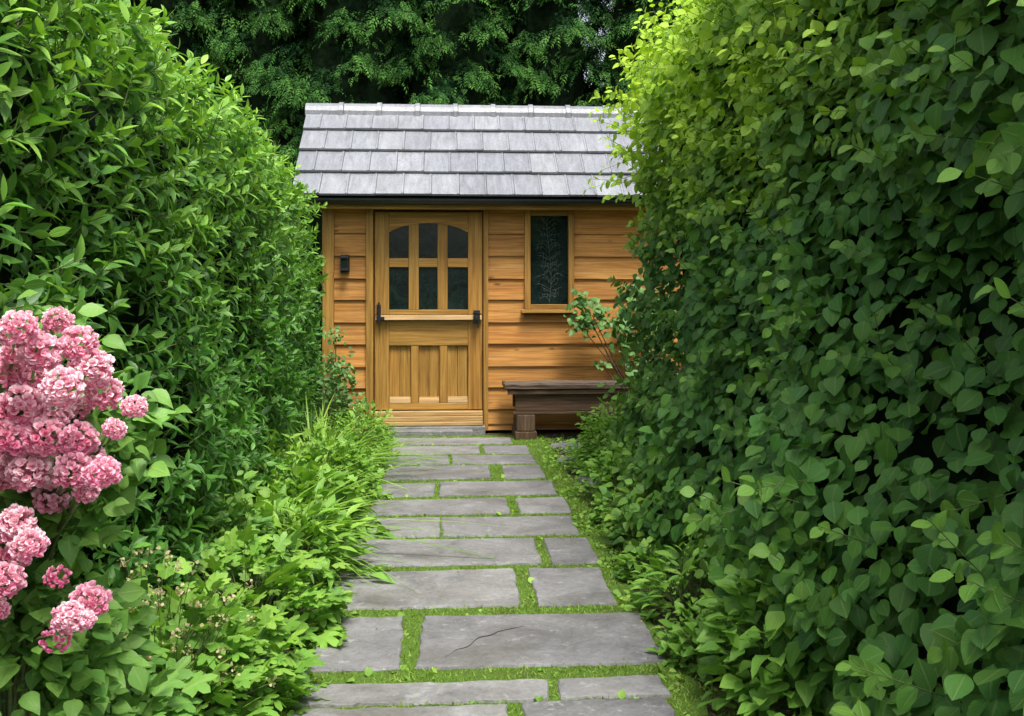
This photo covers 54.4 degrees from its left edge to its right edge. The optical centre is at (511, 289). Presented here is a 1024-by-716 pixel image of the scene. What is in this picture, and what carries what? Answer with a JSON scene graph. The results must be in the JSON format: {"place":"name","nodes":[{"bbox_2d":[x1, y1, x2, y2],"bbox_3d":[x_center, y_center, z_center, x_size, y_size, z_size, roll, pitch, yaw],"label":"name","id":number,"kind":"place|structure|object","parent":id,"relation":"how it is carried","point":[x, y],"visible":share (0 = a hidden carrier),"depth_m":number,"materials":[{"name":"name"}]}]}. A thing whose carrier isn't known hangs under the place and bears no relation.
{"place":"outdoors","nodes":[
{"label":"outdoors","id":0,"kind":"place"},
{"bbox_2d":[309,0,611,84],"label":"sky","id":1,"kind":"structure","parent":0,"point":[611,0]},
{"bbox_2d":[291,437,675,715],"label":"path","id":2,"kind":"structure","parent":0,"point":[516,640],"depth_m":4.10,"materials":[{"name":"grey stone"}]},
{"bbox_2d":[267,434,737,715],"bbox_3d":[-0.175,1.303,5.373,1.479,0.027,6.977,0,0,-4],"label":"moss","id":3,"kind":"object","parent":2,"relation":"on","point":[523,606],"visible":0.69,"depth_m":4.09,"materials":[{"name":"green plant"}]},
{"bbox_2d":[271,434,778,715],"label":"weeds","id":4,"kind":"object","parent":2,"relation":"on","point":[621,694],"visible":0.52,"depth_m":4.80,"materials":[{"name":"green plant"}]},
{"bbox_2d":[164,395,815,715],"bbox_3d":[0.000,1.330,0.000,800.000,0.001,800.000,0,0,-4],"label":"ground","id":5,"kind":"structure","parent":0,"point":[710,710],"depth_m":4.28,"materials":[{"name":"soil"}]},
{"bbox_2d":[14,0,133,81],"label":"conifer tree","id":6,"kind":"object","parent":5,"relation":"on","point":[52,24],"depth_m":11.60,"materials":[{"name":"green plant"}]},
{"bbox_2d":[0,281,191,715],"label":"flowering shrub","id":7,"kind":"object","parent":5,"relation":"on","point":[56,416],"visible":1,"depth_m":2.14,"materials":[{"name":"pink plant"}]},
{"bbox_2d":[40,649,217,715],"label":"leafy plant","id":8,"kind":"object","parent":5,"relation":"on","point":[164,700],"visible":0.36,"depth_m":2.46,"materials":[{"name":"green plant"}]},
{"bbox_2d":[38,545,280,715],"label":"seed head plant","id":9,"kind":"object","parent":5,"relation":"on","point":[163,628],"visible":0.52,"depth_m":2.88,"materials":[{"name":"green plant"}]},
{"bbox_2d":[0,0,330,704],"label":"hedge","id":10,"kind":"object","parent":5,"relation":"on","point":[159,236],"visible":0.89,"depth_m":3.60,"materials":[{"name":"green plant"}]},
{"bbox_2d":[85,0,258,163],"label":"conifer tree","id":11,"kind":"object","parent":5,"relation":"on","point":[182,15],"visible":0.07,"depth_m":12.12,"materials":[{"name":"green plant"}]},
{"bbox_2d":[138,460,288,606],"bbox_3d":[-1.290,1.043,4.237,0.703,0.613,0.793,0,0,-45],"label":"leafy plant","id":12,"kind":"object","parent":5,"relation":"on","point":[219,515],"visible":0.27,"depth_m":4.24,"materials":[{"name":"green plant"}]},
{"bbox_2d":[208,0,237,96],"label":"conifer tree","id":13,"kind":"object","parent":5,"relation":"on","point":[221,26],"depth_m":13.27,"materials":[{"name":"green plant"}]},
{"bbox_2d":[132,576,330,715],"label":"leafy plant","id":14,"kind":"object","parent":5,"relation":"on","point":[296,683],"visible":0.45,"depth_m":3.11,"materials":[{"name":"green plant"}]},
{"bbox_2d":[190,0,321,391],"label":"conifer tree","id":15,"kind":"object","parent":5,"relation":"on","point":[254,42],"visible":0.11,"depth_m":12.14,"materials":[{"name":"green plant"}]},
{"bbox_2d":[170,525,357,656],"bbox_3d":[-1.019,1.110,3.836,0.856,0.465,0.804,0,0,-4],"label":"leafy plant","id":16,"kind":"object","parent":5,"relation":"on","point":[328,604],"visible":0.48,"depth_m":3.77,"materials":[{"name":"green plant"}]},
{"bbox_2d":[220,421,330,521],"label":"leafy plant","id":17,"kind":"object","parent":5,"relation":"on","point":[288,459],"visible":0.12,"depth_m":5.62,"materials":[{"name":"green plant"}]},
{"bbox_2d":[201,473,395,600],"bbox_3d":[-0.987,1.111,4.552,0.932,0.581,0.840,0,0,-4],"label":"leafy plant","id":18,"kind":"object","parent":5,"relation":"on","point":[309,518],"visible":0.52,"depth_m":4.51,"materials":[{"name":"green plant"}]},
{"bbox_2d":[240,445,394,551],"bbox_3d":[-1.063,1.089,5.271,0.915,0.551,0.805,0,0,-4],"label":"leafy plant","id":19,"kind":"object","parent":5,"relation":"on","point":[299,469],"visible":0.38,"depth_m":5.24,"materials":[{"name":"green plant"}]},
{"bbox_2d":[302,364,357,436],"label":"leafy plant","id":20,"kind":"object","parent":5,"relation":"on","point":[330,394],"visible":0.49,"depth_m":8.64,"materials":[{"name":"green plant"}]},
{"bbox_2d":[270,417,393,508],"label":"leafy plant","id":21,"kind":"object","parent":5,"relation":"on","point":[341,445],"visible":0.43,"depth_m":6.23,"materials":[{"name":"green plant"}]},
{"bbox_2d":[233,0,441,405],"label":"conifer tree","id":22,"kind":"object","parent":5,"relation":"on","point":[346,38],"visible":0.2,"depth_m":11.73,"materials":[{"name":"green plant"}]},
{"bbox_2d":[312,325,371,423],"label":"climbing plant","id":23,"kind":"object","parent":5,"relation":"on","point":[338,364],"visible":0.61,"depth_m":8.85,"materials":[{"name":"green plant"}]},
{"bbox_2d":[183,440,516,590],"bbox_3d":[-1.227,1.329,4.904,2.989,1.179,2.451,0,0,-4],"label":"grass clump","id":24,"kind":"object","parent":5,"relation":"on","point":[286,529],"visible":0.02,"depth_m":4.87,"materials":[{"name":"green plant"}]},
{"bbox_2d":[307,396,403,468],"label":"leafy plant","id":25,"kind":"object","parent":5,"relation":"on","point":[370,427],"visible":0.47,"depth_m":7.43,"materials":[{"name":"green plant"}]},
{"bbox_2d":[275,405,450,451],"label":"grass clump","id":26,"kind":"object","parent":5,"relation":"on","point":[349,429],"visible":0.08,"depth_m":8.03,"materials":[{"name":"green plant"}]},
{"bbox_2d":[309,0,418,99],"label":"conifer tree","id":27,"kind":"object","parent":5,"relation":"on","point":[393,25],"depth_m":13.86,"materials":[{"name":"green plant"}]},
{"bbox_2d":[335,400,399,451],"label":"leafy plant","id":28,"kind":"object","parent":5,"relation":"on","point":[386,412],"visible":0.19,"depth_m":8.25,"materials":[{"name":"green plant"}]},
{"bbox_2d":[259,391,494,505],"bbox_3d":[-1.362,1.294,6.884,2.636,1.163,2.662,0,0,-4],"label":"grass clump","id":29,"kind":"object","parent":5,"relation":"on","point":[376,460],"visible":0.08,"depth_m":6.89,"materials":[{"name":"green plant"}]},
{"bbox_2d":[388,425,484,436],"bbox_3d":[-0.681,1.288,9.010,0.882,0.085,0.270,0,0,-4],"label":"doorstep","id":30,"kind":"object","parent":5,"relation":"on","point":[412,431],"visible":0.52,"depth_m":8.91,"materials":[{"name":"grey stone"}]},
{"bbox_2d":[373,0,540,104],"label":"conifer tree","id":31,"kind":"object","parent":5,"relation":"on","point":[460,49],"visible":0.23,"depth_m":11.85,"materials":[{"name":"green plant"}]},
{"bbox_2d":[293,102,683,430],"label":"garden shed","id":32,"kind":"structure","parent":5,"relation":"on","point":[476,243],"depth_m":9.18,"materials":[{"name":"brown wood"}]},
{"bbox_2d":[340,255,349,271],"bbox_3d":[-1.520,-0.233,9.030,0.084,0.160,0.100,0,0,-4],"label":"wall lantern","id":33,"kind":"object","parent":32,"relation":"attached to","point":[344,263],"depth_m":8.99,"materials":[{"name":"black metal"}]},
{"bbox_2d":[375,212,481,409],"bbox_3d":[-0.763,0.199,9.106,0.981,1.816,0.147,0,0,-4],"label":"door","id":34,"kind":"structure","parent":32,"relation":"in","point":[428,265],"depth_m":9.15,"materials":[{"name":"brown wood"}]},
{"bbox_2d":[521,210,577,312],"bbox_3d":[0.344,-0.258,9.220,0.523,0.956,0.155,0,0,-4],"label":"window","id":35,"kind":"structure","parent":32,"relation":"in","point":[548,234],"depth_m":9.22,"materials":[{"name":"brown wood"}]},
{"bbox_2d":[477,0,582,97],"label":"conifer tree","id":36,"kind":"object","parent":5,"relation":"on","point":[502,79],"visible":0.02,"depth_m":13.73,"materials":[{"name":"green plant"}]},
{"bbox_2d":[478,0,626,106],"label":"conifer tree","id":37,"kind":"object","parent":5,"relation":"on","point":[542,34],"visible":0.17,"depth_m":12.25,"materials":[{"name":"green plant"}]},
{"bbox_2d":[314,434,790,715],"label":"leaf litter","id":38,"kind":"object","parent":5,"relation":"on","point":[717,688],"visible":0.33,"depth_m":4.11,"materials":[{"name":"brown plant"}]},
{"bbox_2d":[502,380,629,439],"bbox_3d":[0.482,1.075,8.890,1.124,0.510,0.488,0,0,-4],"label":"bench","id":39,"kind":"object","parent":5,"relation":"on","point":[531,399],"visible":0.74,"depth_m":8.68,"materials":[{"name":"brown wood"}]},
{"bbox_2d":[557,456,577,466],"bbox_3d":[0.470,1.316,7.599,0.282,0.048,0.308,0,0,40],"label":"flat stone","id":40,"kind":"object","parent":5,"relation":"on","point":[560,459],"visible":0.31,"depth_m":7.57,"materials":[{"name":"grey stone"}]},
{"bbox_2d":[550,443,586,450],"bbox_3d":[0.475,1.316,8.290,0.332,0.048,0.248,0,0,-4],"label":"flat stone","id":41,"kind":"object","parent":5,"relation":"on","point":[558,445],"visible":0.44,"depth_m":8.25,"materials":[{"name":"grey stone"}]},
{"bbox_2d":[539,433,629,539],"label":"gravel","id":42,"kind":"structure","parent":5,"relation":"on","point":[547,436],"depth_m":8.81,"materials":[{"name":"grey stone"}]},
{"bbox_2d":[562,438,610,466],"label":"leafy plant","id":43,"kind":"object","parent":5,"relation":"on","point":[573,455],"visible":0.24,"depth_m":7.44,"materials":[{"name":"green plant"}]},
{"bbox_2d":[567,432,640,506],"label":"leafy plant","id":44,"kind":"object","parent":5,"relation":"on","point":[607,462],"visible":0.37,"depth_m":6.15,"materials":[{"name":"green plant"}]},
{"bbox_2d":[575,401,634,449],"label":"leafy plant","id":45,"kind":"object","parent":5,"relation":"on","point":[608,416],"visible":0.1,"depth_m":8.11,"materials":[{"name":"green plant"}]},
{"bbox_2d":[565,397,649,481],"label":"leafy plant","id":46,"kind":"object","parent":5,"relation":"on","point":[602,430],"visible":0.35,"depth_m":7.06,"materials":[{"name":"green plant"}]},
{"bbox_2d":[587,487,642,530],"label":"leafy plant","id":47,"kind":"object","parent":5,"relation":"on","point":[602,508],"visible":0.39,"depth_m":5.53,"materials":[{"name":"green plant"}]},
{"bbox_2d":[564,276,676,419],"bbox_3d":[1.022,0.608,8.982,1.113,1.456,0.491,0,0,-4],"label":"climbing plant","id":48,"kind":"object","parent":5,"relation":"on","point":[584,319],"visible":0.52,"depth_m":9.00,"materials":[{"name":"green plant"}]},
{"bbox_2d":[550,0,697,106],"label":"conifer tree","id":49,"kind":"object","parent":5,"relation":"on","point":[626,14],"visible":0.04,"depth_m":12.01,"materials":[{"name":"green plant"}]},
{"bbox_2d":[586,3,682,92],"bbox_3d":[2.376,-2.440,14.587,3.584,7.921,3.896,0,0,6],"label":"conifer tree","id":50,"kind":"object","parent":5,"relation":"on","point":[606,45],"depth_m":14.49,"materials":[{"name":"green plant"}]},
{"bbox_2d":[610,536,679,583],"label":"leafy plant","id":51,"kind":"object","parent":5,"relation":"on","point":[632,558],"visible":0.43,"depth_m":4.51,"materials":[{"name":"green plant"}]},
{"bbox_2d":[598,464,695,560],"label":"leafy plant","id":52,"kind":"object","parent":5,"relation":"on","point":[640,534],"visible":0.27,"depth_m":5.02,"materials":[{"name":"green plant"}]},
{"bbox_2d":[620,532,740,625],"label":"leafy plant","id":53,"kind":"object","parent":5,"relation":"on","point":[650,576],"visible":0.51,"depth_m":4.02,"materials":[{"name":"green plant"}]},
{"bbox_2d":[644,601,754,684],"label":"leafy plant","id":54,"kind":"object","parent":5,"relation":"on","point":[674,639],"visible":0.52,"depth_m":3.47,"materials":[{"name":"green plant"}]},
{"bbox_2d":[693,518,868,715],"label":"leafy plant","id":55,"kind":"object","parent":5,"relation":"on","point":[766,690],"visible":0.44,"depth_m":3.05,"materials":[{"name":"green plant"}]},
{"bbox_2d":[583,0,1023,715],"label":"hedge","id":56,"kind":"object","parent":5,"relation":"on","point":[833,190],"visible":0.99,"depth_m":3.21,"materials":[{"name":"green plant"}]},
{"bbox_2d":[820,548,941,694],"bbox_3d":[1.243,1.013,2.747,0.788,0.684,0.702,0,0,34],"label":"leafy plant","id":57,"kind":"object","parent":5,"relation":"on","point":[852,651],"visible":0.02,"depth_m":2.86,"materials":[{"name":"green plant"}]},
{"bbox_2d":[577,474,601,485],"bbox_3d":[0.556,1.315,6.804,0.201,0.049,0.310,0,0,-4],"label":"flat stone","id":58,"kind":"object","parent":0,"point":[580,479],"visible":0.28,"depth_m":6.77,"materials":[{"name":"grey stone"}]}
]}

